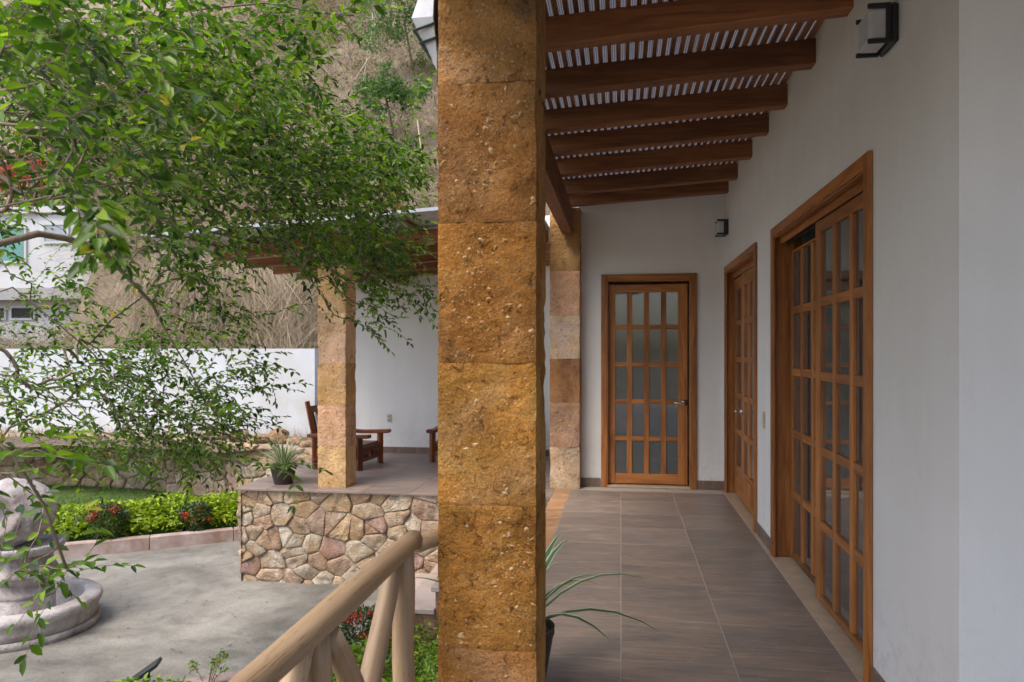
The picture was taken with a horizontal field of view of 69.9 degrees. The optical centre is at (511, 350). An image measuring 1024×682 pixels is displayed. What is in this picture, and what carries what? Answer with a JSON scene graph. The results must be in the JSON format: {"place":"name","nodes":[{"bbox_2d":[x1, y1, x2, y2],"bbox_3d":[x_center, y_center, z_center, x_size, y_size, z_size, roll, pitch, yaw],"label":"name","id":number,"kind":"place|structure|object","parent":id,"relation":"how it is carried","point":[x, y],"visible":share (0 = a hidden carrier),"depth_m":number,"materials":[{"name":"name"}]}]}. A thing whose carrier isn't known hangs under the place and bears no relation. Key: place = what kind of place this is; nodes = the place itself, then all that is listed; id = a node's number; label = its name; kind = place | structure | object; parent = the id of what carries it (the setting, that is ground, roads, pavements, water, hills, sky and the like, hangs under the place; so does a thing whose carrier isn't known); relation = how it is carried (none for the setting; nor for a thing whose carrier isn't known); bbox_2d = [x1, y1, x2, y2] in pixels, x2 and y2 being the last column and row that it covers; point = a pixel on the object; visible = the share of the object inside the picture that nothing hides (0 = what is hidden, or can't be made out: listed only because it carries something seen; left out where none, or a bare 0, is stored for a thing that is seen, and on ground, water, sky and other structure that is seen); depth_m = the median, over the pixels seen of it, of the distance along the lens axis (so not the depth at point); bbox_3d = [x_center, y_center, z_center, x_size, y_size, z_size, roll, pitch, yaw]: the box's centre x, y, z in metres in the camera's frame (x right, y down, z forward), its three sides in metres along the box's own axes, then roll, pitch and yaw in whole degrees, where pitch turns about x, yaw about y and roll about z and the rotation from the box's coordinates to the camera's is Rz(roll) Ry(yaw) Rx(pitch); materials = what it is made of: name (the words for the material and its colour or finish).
{"place":"outdoors","nodes":[
{"label":"outdoors","id":0,"kind":"place"},
{"bbox_2d":[45,482,237,541],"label":"lawn","id":1,"kind":"structure","parent":0,"point":[82,537],"depth_m":11.15,"materials":[{"name":"green plant"}]},
{"bbox_2d":[82,501,130,539],"bbox_3d":[-4.799,2.041,8.681,0.485,0.521,0.475,0,0,8],"label":"ixora bush","id":2,"kind":"object","parent":1,"relation":"on","point":[114,508],"visible":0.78,"depth_m":8.61,"materials":[{"name":"green plant"}]},
{"bbox_2d":[43,489,239,538],"bbox_3d":[-5.895,2.017,8.903,5.291,0.458,1.487,0,0,-17],"label":"lime ground cover","id":3,"kind":"object","parent":1,"relation":"on","point":[148,508],"visible":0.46,"depth_m":9.03,"materials":[{"name":"green plant"}]},
{"bbox_2d":[0,430,311,495],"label":"retaining wall","id":4,"kind":"structure","parent":1,"relation":"on","point":[169,484],"depth_m":11.59,"materials":[{"name":"stone"}]},
{"bbox_2d":[200,430,227,439],"bbox_3d":[-4.641,1.303,11.408,0.433,0.236,0.324,0,0,8],"label":"rock","id":5,"kind":"object","parent":4,"relation":"on","point":[222,437],"visible":0.2,"depth_m":11.28,"materials":[{"name":"stone"}]},
{"bbox_2d":[228,430,248,441],"bbox_3d":[-4.141,1.298,11.145,0.327,0.206,0.284,0,0,8],"label":"rock","id":6,"kind":"object","parent":4,"relation":"on","point":[245,432],"visible":0.24,"depth_m":11.06,"materials":[{"name":"stone"}]},
{"bbox_2d":[246,434,268,443],"bbox_3d":[-3.771,1.323,10.967,0.419,0.163,0.299,0,0,36],"label":"rock","id":7,"kind":"object","parent":4,"relation":"on","point":[264,439],"visible":0.53,"depth_m":10.89,"materials":[{"name":"stone"}]},
{"bbox_2d":[268,427,288,443],"bbox_3d":[-3.478,1.272,10.948,0.328,0.252,0.288,0,0,8],"label":"rock","id":8,"kind":"object","parent":4,"relation":"on","point":[280,436],"visible":0.69,"depth_m":10.84,"materials":[{"name":"stone"}]},
{"bbox_2d":[285,436,303,445],"bbox_3d":[-3.203,1.333,10.782,0.264,0.168,0.266,0,0,-27],"label":"rock","id":9,"kind":"object","parent":4,"relation":"on","point":[297,439],"visible":0.73,"depth_m":10.70,"materials":[{"name":"stone"}]},
{"bbox_2d":[298,439,311,447],"bbox_3d":[-2.943,1.351,10.543,0.257,0.145,0.234,0,0,-18],"label":"rock","id":10,"kind":"object","parent":4,"relation":"on","point":[305,443],"visible":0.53,"depth_m":10.46,"materials":[{"name":"stone"}]},
{"bbox_2d":[175,500,214,531],"bbox_3d":[-3.924,2.077,9.083,0.446,0.450,0.418,0,0,8],"label":"ixora bush","id":11,"kind":"object","parent":1,"relation":"on","point":[183,515],"visible":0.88,"depth_m":8.99,"materials":[{"name":"green plant"}]},
{"bbox_2d":[2,436,311,452],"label":"garden soil","id":12,"kind":"structure","parent":0,"point":[19,443],"depth_m":11.36,"materials":[{"name":"brown soil"}]},
{"bbox_2d":[0,421,317,443],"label":"dry grass","id":13,"kind":"structure","parent":12,"relation":"on","point":[10,437],"depth_m":11.77,"materials":[{"name":"plant"}]},
{"bbox_2d":[0,541,435,681],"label":"courtyard paving","id":14,"kind":"structure","parent":0,"point":[273,612],"depth_m":6.43,"materials":[{"name":"concrete"}]},
{"bbox_2d":[0,478,102,653],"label":"fountain","id":15,"kind":"object","parent":14,"relation":"on","point":[64,613],"visible":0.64,"depth_m":6.05,"materials":[{"name":"stone"}]},
{"bbox_2d":[53,527,239,558],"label":"garden kerb","id":16,"kind":"structure","parent":14,"relation":"on","point":[145,542],"depth_m":8.67,"materials":[{"name":"pink stone"}]},
{"bbox_2d":[37,563,336,673],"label":"fallen leaves","id":17,"kind":"object","parent":14,"relation":"on","point":[189,622],"visible":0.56,"depth_m":6.38,"materials":[{"name":"brown plant"}]},
{"bbox_2d":[169,669,332,681],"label":"bed kerb","id":18,"kind":"structure","parent":14,"relation":"on","point":[225,677],"depth_m":4.92,"materials":[{"name":"pink stone"}]},
{"bbox_2d":[235,453,554,584],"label":"raised terrace","id":19,"kind":"structure","parent":14,"relation":"on","point":[326,535],"depth_m":7.41,"materials":[{"name":"stone"}]},
{"bbox_2d":[246,435,314,484],"bbox_3d":[-2.414,1.141,7.726,0.810,0.519,0.814,0,0,8],"label":"potted plant","id":20,"kind":"object","parent":19,"relation":"on","point":[284,456],"visible":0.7,"depth_m":7.67,"materials":[{"name":"plant"}]},
{"bbox_2d":[318,263,355,487],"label":"stone pillar","id":21,"kind":"structure","parent":19,"relation":"on","point":[336,399],"depth_m":7.51,"materials":[{"name":"stone"}]},
{"bbox_2d":[140,207,549,284],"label":"terrace roof","id":22,"kind":"structure","parent":21,"relation":"on","point":[429,261],"depth_m":7.50,"materials":[{"name":"brown wood"}]},
{"bbox_2d":[305,401,390,470],"bbox_3d":[-1.995,0.997,8.940,0.830,0.806,0.720,0,0,12],"label":"armchair","id":23,"kind":"object","parent":19,"relation":"on","point":[366,450],"visible":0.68,"depth_m":8.70,"materials":[{"name":"brown wood"}]},
{"bbox_2d":[426,425,437,462],"bbox_3d":[-0.364,0.997,9.410,1.300,0.806,0.830,0,0,8],"label":"armchair","id":24,"kind":"object","parent":19,"relation":"on","point":[433,447],"visible":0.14,"depth_m":9.20,"materials":[{"name":"brown wood"}]},
{"bbox_2d":[355,215,550,455],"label":"terrace wall","id":25,"kind":"structure","parent":19,"relation":"on","point":[401,386],"depth_m":10.05,"materials":[{"name":"white paint"}]},
{"bbox_2d":[387,414,391,421],"bbox_3d":[-1.686,0.925,10.071,0.070,0.110,0.010,0,0,8],"label":"power outlet","id":26,"kind":"object","parent":25,"relation":"attached to","point":[389,417],"visible":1,"depth_m":10.07,"materials":[{"name":"beige plastic"}]},
{"bbox_2d":[363,564,438,653],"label":"stone steps","id":27,"kind":"structure","parent":14,"relation":"on","point":[426,597],"depth_m":5.72,"materials":[{"name":"beige stone"}]},
{"bbox_2d":[0,0,578,348],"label":"hillside","id":28,"kind":"structure","parent":0,"point":[337,93],"depth_m":19.49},
{"bbox_2d":[0,206,115,347],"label":"white building","id":29,"kind":"structure","parent":28,"relation":"on","point":[23,249],"depth_m":17.88,"materials":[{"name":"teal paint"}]},
{"bbox_2d":[0,306,6,319],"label":"window","id":30,"kind":"structure","parent":29,"relation":"in","point":[2,308],"depth_m":17.98,"materials":[{"name":"white plastic"}]},
{"bbox_2d":[0,226,26,262],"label":"window","id":31,"kind":"structure","parent":29,"relation":"in","point":[21,250],"depth_m":17.94,"materials":[{"name":"teal glass"}]},
{"bbox_2d":[9,306,36,319],"bbox_3d":[-11.951,-0.925,17.919,0.700,0.350,0.045,0,0,8],"label":"window","id":32,"kind":"structure","parent":29,"relation":"in","point":[19,311],"depth_m":17.92,"materials":[{"name":"glass"}]},
{"bbox_2d":[42,223,69,243],"bbox_3d":[-11.061,-2.850,17.787,0.700,0.500,0.045,0,0,8],"label":"window","id":33,"kind":"structure","parent":29,"relation":"in","point":[48,225],"depth_m":17.78,"materials":[{"name":"grey glass"}]},
{"bbox_2d":[0,96,132,265],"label":"flame tree","id":34,"kind":"object","parent":28,"relation":"on","point":[14,173],"visible":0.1,"depth_m":18.75,"materials":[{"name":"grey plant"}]},
{"bbox_2d":[84,242,317,348],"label":"dry grass","id":35,"kind":"object","parent":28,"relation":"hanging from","point":[279,287],"visible":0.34,"depth_m":13.43,"materials":[{"name":"beige plant"}]},
{"bbox_2d":[0,0,579,348],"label":"dry brush","id":36,"kind":"object","parent":28,"relation":"on","point":[220,209],"visible":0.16,"depth_m":17.38,"materials":[{"name":"plant"}]},
{"bbox_2d":[353,12,372,82],"bbox_3d":[-4.012,-8.561,20.500,0.278,3.209,3.026,0,0,-1],"label":"bare trunk","id":37,"kind":"object","parent":28,"relation":"on","point":[366,60],"visible":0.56,"depth_m":19.68,"materials":[{"name":"brown wood"}]},
{"bbox_2d":[329,100,410,125],"bbox_3d":[-3.494,-5.912,18.250,2.041,0.823,0.534,0,0,0],"label":"bare trunk","id":38,"kind":"object","parent":28,"relation":"on","point":[381,102],"visible":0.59,"depth_m":18.23,"materials":[{"name":"brown wood"}]},
{"bbox_2d":[354,0,385,106],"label":"bare trunk","id":39,"kind":"object","parent":28,"relation":"on","point":[366,59],"visible":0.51,"depth_m":20.02,"materials":[{"name":"brown wood"}]},
{"bbox_2d":[348,0,430,70],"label":"hill bush","id":40,"kind":"object","parent":28,"relation":"on","point":[388,21],"visible":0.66,"depth_m":19.89,"materials":[{"name":"green plant"}]},
{"bbox_2d":[352,56,435,138],"bbox_3d":[-2.933,-6.072,18.032,1.991,2.016,1.581,0,0,37],"label":"hill bush","id":41,"kind":"object","parent":28,"relation":"on","point":[381,86],"visible":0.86,"depth_m":17.83,"materials":[{"name":"green plant"}]},
{"bbox_2d":[417,119,422,207],"bbox_3d":[-2.060,-4.232,16.504,0.113,2.260,1.051,0,0,-11],"label":"bare trunk","id":42,"kind":"object","parent":28,"relation":"on","point":[421,151],"visible":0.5,"depth_m":16.66,"materials":[{"name":"brown wood"}]},
{"bbox_2d":[545,486,863,681],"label":"hall floor","id":43,"kind":"structure","parent":0,"point":[716,592],"depth_m":4.14,"materials":[{"name":"tile"}]},
{"bbox_2d":[228,528,437,681],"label":"log railing","id":44,"kind":"object","parent":43,"relation":"on","point":[312,645],"visible":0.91,"depth_m":1.74,"materials":[{"name":"beige wood"}]},
{"bbox_2d":[438,0,545,681],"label":"stone pillar","id":45,"kind":"structure","parent":43,"relation":"on","point":[491,349],"depth_m":2.29,"materials":[{"name":"stone"}]},
{"bbox_2d":[412,0,438,81],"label":"lantern","id":46,"kind":"object","parent":45,"relation":"on","point":[425,15],"visible":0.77,"depth_m":2.42,"materials":[{"name":"paint"}]},
{"bbox_2d":[415,532,666,679],"bbox_3d":[0.061,1.049,3.048,0.949,0.702,0.995,0,0,-25],"label":"potted plant","id":47,"kind":"object","parent":43,"relation":"on","point":[550,624],"visible":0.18,"depth_m":3.04,"materials":[{"name":"plant"}]},
{"bbox_2d":[550,208,580,488],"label":"stone pillar","id":48,"kind":"structure","parent":43,"relation":"on","point":[565,359],"depth_m":7.44,"materials":[{"name":"stone"}]},
{"bbox_2d":[580,0,1023,681],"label":"house","id":49,"kind":"structure","parent":43,"relation":"on","point":[840,304],"depth_m":3.16,"materials":[{"name":"white paint"}]},
{"bbox_2d":[601,273,696,488],"bbox_3d":[1.405,0.307,7.566,0.960,2.185,0.200,0,0,8],"label":"glazed door","id":50,"kind":"structure","parent":49,"relation":"in","point":[629,479],"depth_m":7.53,"materials":[{"name":"brown wood"}]},
{"bbox_2d":[544,0,853,233],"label":"pergola","id":51,"kind":"object","parent":49,"relation":"attached to","point":[647,100],"visible":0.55,"depth_m":4.62,"materials":[{"name":"brown wood"}]},
{"bbox_2d":[715,219,728,236],"bbox_3d":[2.067,-1.210,7.225,0.110,0.152,0.160,0,0,8],"label":"wall lamp","id":52,"kind":"object","parent":49,"relation":"attached to","point":[722,227],"visible":1,"depth_m":7.16,"materials":[{"name":"metal"}]},
{"bbox_2d":[724,242,756,532],"bbox_3d":[2.084,0.282,6.459,0.192,2.235,1.690,0,0,8],"label":"glazed door","id":53,"kind":"structure","parent":49,"relation":"in","point":[740,275],"depth_m":6.64,"materials":[{"name":"brown wood"}]},
{"bbox_2d":[762,411,764,428],"bbox_3d":[1.841,0.507,5.368,0.012,0.125,0.070,0,0,8],"label":"light switch","id":54,"kind":"object","parent":49,"relation":"attached to","point":[763,419],"visible":1,"depth_m":5.35,"materials":[{"name":"beige plastic"}]},
{"bbox_2d":[770,150,872,681],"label":"sliding glazed door","id":55,"kind":"structure","parent":49,"relation":"in","point":[821,288],"depth_m":3.93,"materials":[{"name":"brown wood"}]},
{"bbox_2d":[856,2,898,58],"bbox_3d":[1.419,-1.245,2.853,0.110,0.152,0.160,0,0,8],"label":"wall lamp","id":56,"kind":"object","parent":49,"relation":"attached to","point":[878,29],"visible":1,"depth_m":2.79,"materials":[{"name":"metal"}]},
{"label":"bed soil","id":57,"kind":"structure","parent":0,"visible":0},
{"bbox_2d":[132,657,161,680],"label":"floodlight","id":58,"kind":"object","parent":57,"relation":"on","point":[151,667],"visible":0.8,"depth_m":4.78,"materials":[{"name":"paint"}]},
{"bbox_2d":[188,648,229,681],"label":"seedling shrub","id":59,"kind":"object","parent":57,"relation":"on","point":[214,665],"visible":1,"depth_m":4.89,"materials":[{"name":"green plant"}]},
{"bbox_2d":[0,0,438,676],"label":"courtyard tree","id":60,"kind":"object","parent":57,"relation":"on","point":[52,50],"visible":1,"depth_m":3.35,"materials":[{"name":"green plant"}]},
{"bbox_2d":[100,615,438,681],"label":"lime shrub bed","id":61,"kind":"object","parent":57,"relation":"on","point":[428,672],"visible":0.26,"depth_m":4.99,"materials":[{"name":"green plant"}]},
{"bbox_2d":[339,603,389,658],"bbox_3d":[-1.126,2.116,5.484,0.412,0.452,0.386,0,0,8],"label":"ixora bush","id":62,"kind":"object","parent":57,"relation":"in","point":[355,615],"visible":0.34,"depth_m":5.40,"materials":[{"name":"red plant"}]},
{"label":"ground","id":63,"kind":"structure","parent":0,"visible":0},
{"bbox_2d":[0,349,318,436],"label":"boundary wall","id":64,"kind":"structure","parent":63,"relation":"on","point":[303,363],"depth_m":12.16,"materials":[{"name":"white paint"}]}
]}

